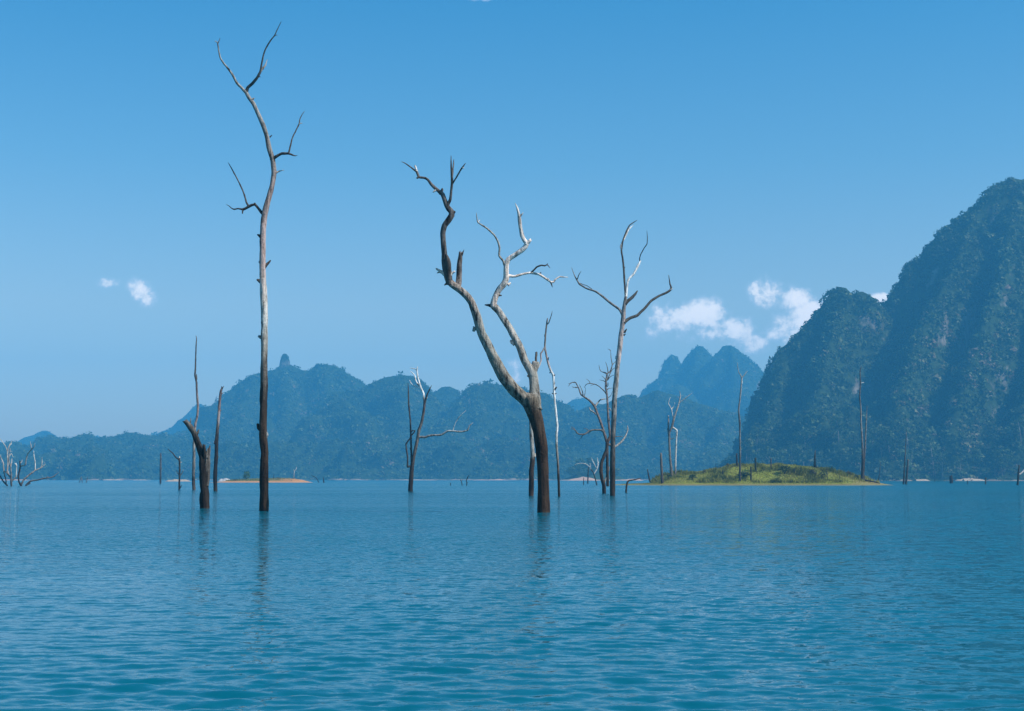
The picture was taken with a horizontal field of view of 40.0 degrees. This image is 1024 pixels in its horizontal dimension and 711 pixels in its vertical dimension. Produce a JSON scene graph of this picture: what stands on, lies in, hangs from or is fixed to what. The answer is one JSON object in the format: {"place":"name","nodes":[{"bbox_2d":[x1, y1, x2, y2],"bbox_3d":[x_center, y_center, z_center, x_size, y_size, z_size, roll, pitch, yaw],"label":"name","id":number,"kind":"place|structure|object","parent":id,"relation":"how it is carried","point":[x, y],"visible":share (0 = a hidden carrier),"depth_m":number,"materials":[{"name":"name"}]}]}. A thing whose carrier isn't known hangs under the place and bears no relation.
{"place":"outdoors","nodes":[
{"label":"outdoors","id":0,"kind":"place"},
{"bbox_2d":[18,404,204,445],"bbox_3d":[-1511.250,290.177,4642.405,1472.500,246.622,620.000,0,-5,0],"label":"hill","id":1,"kind":"structure","parent":0,"point":[182,427],"depth_m":4489.21,"materials":[{"name":"stone"}]},
{"bbox_2d":[19,404,202,444],"bbox_3d":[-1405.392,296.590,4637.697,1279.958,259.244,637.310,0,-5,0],"label":"forest","id":2,"kind":"object","parent":1,"relation":"on","point":[47,432],"visible":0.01,"depth_m":4484.99,"materials":[{"name":"green plant"}]},
{"bbox_2d":[166,479,188,481],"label":"sand bank","id":3,"kind":"structure","parent":0,"point":[177,480],"depth_m":1083.89,"materials":[{"name":"white sand"}]},
{"bbox_2d":[0,365,437,479],"bbox_3d":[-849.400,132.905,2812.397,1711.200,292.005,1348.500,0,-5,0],"label":"thumb peak hill","id":4,"kind":"structure","parent":0,"point":[100,462],"depth_m":2595.54,"materials":[{"name":"stone"}]},
{"bbox_2d":[0,363,438,479],"bbox_3d":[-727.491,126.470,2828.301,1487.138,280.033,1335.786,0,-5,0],"label":"thumb peak forest","id":5,"kind":"object","parent":4,"relation":"on","point":[237,411],"visible":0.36,"depth_m":2789.21,"materials":[{"name":"green plant"}]},
{"bbox_2d":[279,354,289,367],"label":"pinnacle hill","id":6,"kind":"structure","parent":0,"point":[283,362],"depth_m":3185.06,"materials":[{"name":"stone"}]},
{"bbox_2d":[196,375,745,479],"bbox_3d":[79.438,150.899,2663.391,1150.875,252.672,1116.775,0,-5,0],"label":"hill","id":7,"kind":"structure","parent":0,"point":[658,415],"depth_m":2543.33,"materials":[{"name":"plant"}]},
{"bbox_2d":[195,371,746,479],"bbox_3d":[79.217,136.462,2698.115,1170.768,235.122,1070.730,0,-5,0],"label":"forest","id":8,"kind":"object","parent":7,"relation":"on","point":[659,442],"visible":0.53,"depth_m":2544.09,"materials":[{"name":"green plant"}]},
{"bbox_2d":[0,480,1023,710],"bbox_3d":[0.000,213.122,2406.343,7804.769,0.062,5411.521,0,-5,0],"label":"lake water","id":9,"kind":"structure","parent":0,"point":[340,595],"depth_m":23.86,"materials":[{"name":"teal liquid"}]},
{"bbox_2d":[0,472,7,485],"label":"dead shrub","id":10,"kind":"object","parent":9,"relation":"in","point":[4,482],"visible":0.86,"depth_m":396.58,"materials":[{"name":"grey wood"}]},
{"bbox_2d":[0,439,12,485],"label":"dead shrub","id":11,"kind":"object","parent":9,"relation":"in","point":[7,472],"visible":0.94,"depth_m":396.99,"materials":[{"name":"grey wood"}]},
{"bbox_2d":[18,442,44,485],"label":"dead shrub","id":12,"kind":"object","parent":9,"relation":"in","point":[19,482],"visible":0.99,"depth_m":397.28,"materials":[{"name":"grey wood"}]},
{"bbox_2d":[25,472,58,485],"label":"fallen branch","id":13,"kind":"object","parent":9,"relation":"in","point":[28,482],"visible":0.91,"depth_m":396.67,"materials":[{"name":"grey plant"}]},
{"bbox_2d":[159,453,161,483],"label":"wood post","id":14,"kind":"object","parent":9,"relation":"in","point":[160,467],"visible":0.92,"depth_m":606.45,"materials":[{"name":"grey wood"}]},
{"bbox_2d":[168,449,183,489],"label":"dead tree","id":15,"kind":"object","parent":9,"relation":"in","point":[179,475],"visible":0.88,"depth_m":256.76,"materials":[{"name":"grey wood"}]},
{"bbox_2d":[192,336,198,489],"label":"dead tree","id":16,"kind":"object","parent":9,"relation":"in","point":[194,456],"visible":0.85,"depth_m":257.17,"materials":[{"name":"grey wood"}]},
{"bbox_2d":[182,419,210,507],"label":"broken stump","id":17,"kind":"object","parent":9,"relation":"in","point":[204,466],"visible":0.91,"depth_m":95.89,"materials":[{"name":"brown wood"}]},
{"bbox_2d":[213,386,223,490],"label":"trunk snag","id":18,"kind":"object","parent":9,"relation":"in","point":[216,440],"visible":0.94,"depth_m":230.71,"materials":[{"name":"brown plant"}]},
{"bbox_2d":[210,478,308,482],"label":"orange islet","id":19,"kind":"object","parent":9,"relation":"in","point":[281,481],"visible":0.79,"depth_m":781.30,"materials":[{"name":"sand"}]},
{"bbox_2d":[243,471,250,478],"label":"bush","id":20,"kind":"object","parent":19,"relation":"on","point":[247,474],"visible":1,"depth_m":786.01,"materials":[{"name":"green plant"}]},
{"bbox_2d":[226,477,298,480],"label":"grass","id":21,"kind":"structure","parent":19,"relation":"on","point":[249,479],"depth_m":785.39,"materials":[{"name":"green plant"}]},
{"bbox_2d":[215,22,304,510],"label":"dead tree","id":22,"kind":"object","parent":9,"relation":"in","point":[263,442],"visible":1,"depth_m":89.46,"materials":[{"name":"grey wood"}]},
{"bbox_2d":[405,366,472,490],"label":"dead tree","id":23,"kind":"object","parent":9,"relation":"in","point":[411,470],"visible":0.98,"depth_m":225.37,"materials":[{"name":"grey wood"}]},
{"bbox_2d":[403,158,565,512],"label":"forked dead tree","id":24,"kind":"object","parent":9,"relation":"in","point":[530,402],"visible":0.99,"depth_m":84.05,"materials":[{"name":"grey wood"}]},
{"bbox_2d":[529,421,535,495],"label":"trunk snag","id":25,"kind":"object","parent":9,"relation":"in","point":[531,470],"visible":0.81,"depth_m":165.00,"materials":[{"name":"brown plant"}]},
{"bbox_2d":[539,313,559,496],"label":"dead tree","id":26,"kind":"object","parent":9,"relation":"in","point":[555,410],"visible":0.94,"depth_m":161.27,"materials":[{"name":"grey wood"}]},
{"bbox_2d":[574,458,598,484],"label":"dead tree","id":27,"kind":"object","parent":9,"relation":"in","point":[591,469],"visible":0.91,"depth_m":449.19,"materials":[{"name":"grey wood"}]},
{"bbox_2d":[560,471,624,480],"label":"headland","id":28,"kind":"structure","parent":9,"relation":"in","point":[617,478],"depth_m":1671.11,"materials":[{"name":"beige sand"}]},
{"bbox_2d":[564,467,576,475],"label":"forest tree","id":29,"kind":"object","parent":28,"relation":"on","point":[570,469],"visible":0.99,"depth_m":1680.63,"materials":[{"name":"green plant"}]},
{"bbox_2d":[569,470,586,475],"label":"forest tree","id":30,"kind":"object","parent":28,"relation":"on","point":[575,472],"visible":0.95,"depth_m":1673.41,"materials":[{"name":"green plant"}]},
{"bbox_2d":[573,461,595,471],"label":"forest tree","id":31,"kind":"object","parent":28,"relation":"on","point":[579,467],"visible":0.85,"depth_m":1685.70,"materials":[{"name":"green plant"}]},
{"bbox_2d":[575,458,605,469],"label":"forest tree","id":32,"kind":"object","parent":28,"relation":"on","point":[589,461],"visible":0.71,"depth_m":1699.47,"materials":[{"name":"green plant"}]},
{"bbox_2d":[582,468,605,473],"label":"forest tree","id":33,"kind":"object","parent":28,"relation":"on","point":[594,469],"visible":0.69,"depth_m":1678.38,"materials":[{"name":"green plant"}]},
{"bbox_2d":[569,349,627,493],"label":"dead tree","id":34,"kind":"object","parent":9,"relation":"in","point":[606,455],"visible":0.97,"depth_m":194.78,"materials":[{"name":"grey wood"}]},
{"bbox_2d":[571,220,672,495],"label":"dead tree","id":35,"kind":"object","parent":9,"relation":"in","point":[624,319],"visible":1,"depth_m":169.36,"materials":[{"name":"grey wood"}]},
{"bbox_2d":[625,478,640,492],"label":"dead stick","id":36,"kind":"object","parent":9,"relation":"in","point":[627,484],"visible":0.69,"depth_m":201.89,"materials":[{"name":"grey wood"}]},
{"bbox_2d":[615,462,888,484],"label":"grassy islet","id":37,"kind":"object","parent":9,"relation":"in","point":[786,483],"visible":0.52,"depth_m":443.30,"materials":[{"name":"green plant"}]},
{"bbox_2d":[660,453,663,483],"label":"wood post","id":38,"kind":"object","parent":37,"relation":"on","point":[661,472],"visible":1,"depth_m":444.90,"materials":[{"name":"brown wood"}]},
{"bbox_2d":[667,391,691,475],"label":"dead tree","id":39,"kind":"object","parent":37,"relation":"on","point":[669,439],"visible":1,"depth_m":452.10,"materials":[{"name":"grey wood"}]},
{"bbox_2d":[737,363,746,480],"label":"dead tree","id":40,"kind":"object","parent":37,"relation":"on","point":[739,419],"visible":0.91,"depth_m":442.23,"materials":[{"name":"grey wood"}]},
{"bbox_2d":[737,470,749,476],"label":"shrub","id":41,"kind":"object","parent":37,"relation":"on","point":[744,473],"visible":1,"depth_m":443.79,"materials":[{"name":"green plant"}]},
{"bbox_2d":[777,465,790,473],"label":"shrub","id":42,"kind":"object","parent":37,"relation":"on","point":[783,468],"visible":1,"depth_m":446.02,"materials":[{"name":"green plant"}]},
{"bbox_2d":[813,450,816,467],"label":"pointed stump","id":43,"kind":"object","parent":37,"relation":"on","point":[815,466],"visible":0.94,"depth_m":454.91,"materials":[{"name":"grey wood"}]},
{"bbox_2d":[819,470,827,478],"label":"shrub","id":44,"kind":"object","parent":37,"relation":"on","point":[823,474],"visible":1,"depth_m":442.29,"materials":[{"name":"green plant"}]},
{"bbox_2d":[857,368,879,483],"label":"dead tree","id":45,"kind":"object","parent":37,"relation":"on","point":[863,449],"visible":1,"depth_m":449.42,"materials":[{"name":"grey wood"}]},
{"bbox_2d":[903,430,906,483],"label":"trunk snag","id":46,"kind":"object","parent":9,"relation":"in","point":[904,462],"visible":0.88,"depth_m":526.13,"materials":[{"name":"brown plant"}]},
{"bbox_2d":[905,459,908,483],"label":"trunk snag","id":47,"kind":"object","parent":9,"relation":"in","point":[907,467],"visible":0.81,"depth_m":525.39,"materials":[{"name":"brown plant"}]},
{"bbox_2d":[1016,465,1023,484],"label":"dead tree","id":48,"kind":"object","parent":9,"relation":"in","point":[1018,474],"visible":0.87,"depth_m":455.69,"materials":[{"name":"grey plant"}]},
{"bbox_2d":[0,0,1023,441],"label":"sky","id":49,"kind":"structure","parent":0,"point":[771,157],"materials":[{"name":"blue"}]},
{"bbox_2d":[568,398,591,410],"bbox_3d":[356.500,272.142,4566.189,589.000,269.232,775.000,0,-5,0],"label":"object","id":50,"kind":"structure","parent":0,"point":[578,404],"depth_m":4553.99,"materials":[{"name":"stone"}]},
{"bbox_2d":[567,397,588,409],"bbox_3d":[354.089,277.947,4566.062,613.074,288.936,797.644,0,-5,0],"label":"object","id":51,"kind":"object","parent":50,"relation":"on","point":[584,405],"depth_m":4556.15,"materials":[{"name":"green plant"}]},
{"bbox_2d":[567,477,597,480],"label":"sand bank","id":52,"kind":"structure","parent":0,"point":[581,479],"depth_m":1646.53,"materials":[{"name":"beige sand"}]},
{"bbox_2d":[619,479,643,480],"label":"sand bank","id":53,"kind":"structure","parent":0,"point":[631,479],"depth_m":1635.75,"materials":[{"name":"white sand"}]},
{"bbox_2d":[640,345,762,415],"bbox_3d":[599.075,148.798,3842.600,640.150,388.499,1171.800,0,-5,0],"label":"three tower hill","id":54,"kind":"structure","parent":0,"point":[717,373],"depth_m":3827.26,"materials":[{"name":"plant"}]},
{"bbox_2d":[639,344,764,415],"bbox_3d":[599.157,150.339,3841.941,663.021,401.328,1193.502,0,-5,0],"label":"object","id":55,"kind":"object","parent":54,"relation":"on","point":[690,373],"visible":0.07,"depth_m":3848.76,"materials":[{"name":"green plant"}]},
{"bbox_2d":[723,179,1023,480],"bbox_3d":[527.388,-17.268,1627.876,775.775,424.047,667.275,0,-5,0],"label":"steep hill","id":56,"kind":"structure","parent":0,"point":[909,296],"depth_m":1601.94,"materials":[{"name":"green plant"}]},
{"bbox_2d":[737,438,754,462],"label":"forest tree","id":57,"kind":"object","parent":56,"relation":"on","point":[745,446],"visible":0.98,"depth_m":1390.02,"materials":[{"name":"green plant"}]},
{"bbox_2d":[743,449,757,458],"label":"forest tree","id":58,"kind":"object","parent":56,"relation":"on","point":[750,455],"visible":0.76,"depth_m":1401.08,"materials":[{"name":"green plant"}]},
{"bbox_2d":[766,449,785,462],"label":"forest tree","id":59,"kind":"object","parent":56,"relation":"on","point":[778,452],"visible":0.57,"depth_m":1387.68,"materials":[{"name":"green plant"}]},
{"bbox_2d":[784,458,793,463],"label":"forest tree","id":60,"kind":"object","parent":56,"relation":"on","point":[787,461],"visible":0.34,"depth_m":1406.55,"materials":[{"name":"green plant"}]},
{"bbox_2d":[804,446,822,464],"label":"forest tree","id":61,"kind":"object","parent":56,"relation":"on","point":[809,451],"visible":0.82,"depth_m":1407.17,"materials":[{"name":"green plant"}]},
{"bbox_2d":[808,458,820,466],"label":"forest tree","id":62,"kind":"object","parent":56,"relation":"on","point":[817,463],"visible":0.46,"depth_m":1391.71,"materials":[{"name":"green plant"}]},
{"bbox_2d":[828,413,844,443],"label":"forest tree","id":63,"kind":"object","parent":56,"relation":"on","point":[835,421],"visible":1,"depth_m":1413.03,"materials":[{"name":"green plant"}]},
{"bbox_2d":[850,447,865,471],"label":"forest tree","id":64,"kind":"object","parent":56,"relation":"on","point":[857,455],"visible":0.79,"depth_m":1372.52,"materials":[{"name":"green plant"}]},
{"bbox_2d":[860,429,875,448],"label":"forest tree","id":65,"kind":"object","parent":56,"relation":"on","point":[868,435],"visible":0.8,"depth_m":1403.70,"materials":[{"name":"green plant"}]},
{"bbox_2d":[715,177,1023,480],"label":"steep forest","id":66,"kind":"object","parent":56,"relation":"on","point":[937,424],"visible":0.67,"depth_m":1592.04,"materials":[{"name":"green plant"}]},
{"bbox_2d":[866,440,894,456],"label":"forest tree","id":67,"kind":"object","parent":56,"relation":"on","point":[876,446],"visible":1,"depth_m":1383.67,"materials":[{"name":"green plant"}]},
{"bbox_2d":[896,418,910,438],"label":"forest tree","id":68,"kind":"object","parent":56,"relation":"on","point":[900,422],"visible":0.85,"depth_m":1442.59,"materials":[{"name":"green plant"}]},
{"bbox_2d":[894,428,920,453],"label":"forest tree","id":69,"kind":"object","parent":56,"relation":"on","point":[903,435],"visible":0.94,"depth_m":1387.37,"materials":[{"name":"green plant"}]},
{"bbox_2d":[901,421,915,438],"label":"forest tree","id":70,"kind":"object","parent":56,"relation":"on","point":[912,431],"visible":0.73,"depth_m":1443.15,"materials":[{"name":"green plant"}]},
{"bbox_2d":[901,439,915,451],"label":"forest tree","id":71,"kind":"object","parent":56,"relation":"on","point":[909,443],"visible":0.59,"depth_m":1394.11,"materials":[{"name":"green plant"}]},
{"bbox_2d":[903,441,916,461],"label":"forest tree","id":72,"kind":"object","parent":56,"relation":"on","point":[912,447],"visible":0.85,"depth_m":1386.32,"materials":[{"name":"green plant"}]},
{"bbox_2d":[910,451,928,466],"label":"forest tree","id":73,"kind":"object","parent":56,"relation":"on","point":[921,461],"visible":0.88,"depth_m":1392.58,"materials":[{"name":"green plant"}]},
{"bbox_2d":[916,443,946,475],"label":"forest tree","id":74,"kind":"object","parent":56,"relation":"on","point":[931,451],"visible":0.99,"depth_m":1389.65,"materials":[{"name":"green plant"}]},
{"bbox_2d":[923,441,941,459],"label":"forest tree","id":75,"kind":"object","parent":56,"relation":"on","point":[936,447],"visible":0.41,"depth_m":1418.61,"materials":[{"name":"green plant"}]},
{"bbox_2d":[1003,418,1023,441],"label":"forest tree","id":76,"kind":"object","parent":56,"relation":"on","point":[1016,423],"visible":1,"depth_m":1402.21,"materials":[{"name":"green plant"}]},
{"bbox_2d":[955,478,984,480],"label":"sand bank","id":77,"kind":"structure","parent":0,"point":[969,479],"depth_m":1369.75,"materials":[{"name":"beige sand"}]}
]}

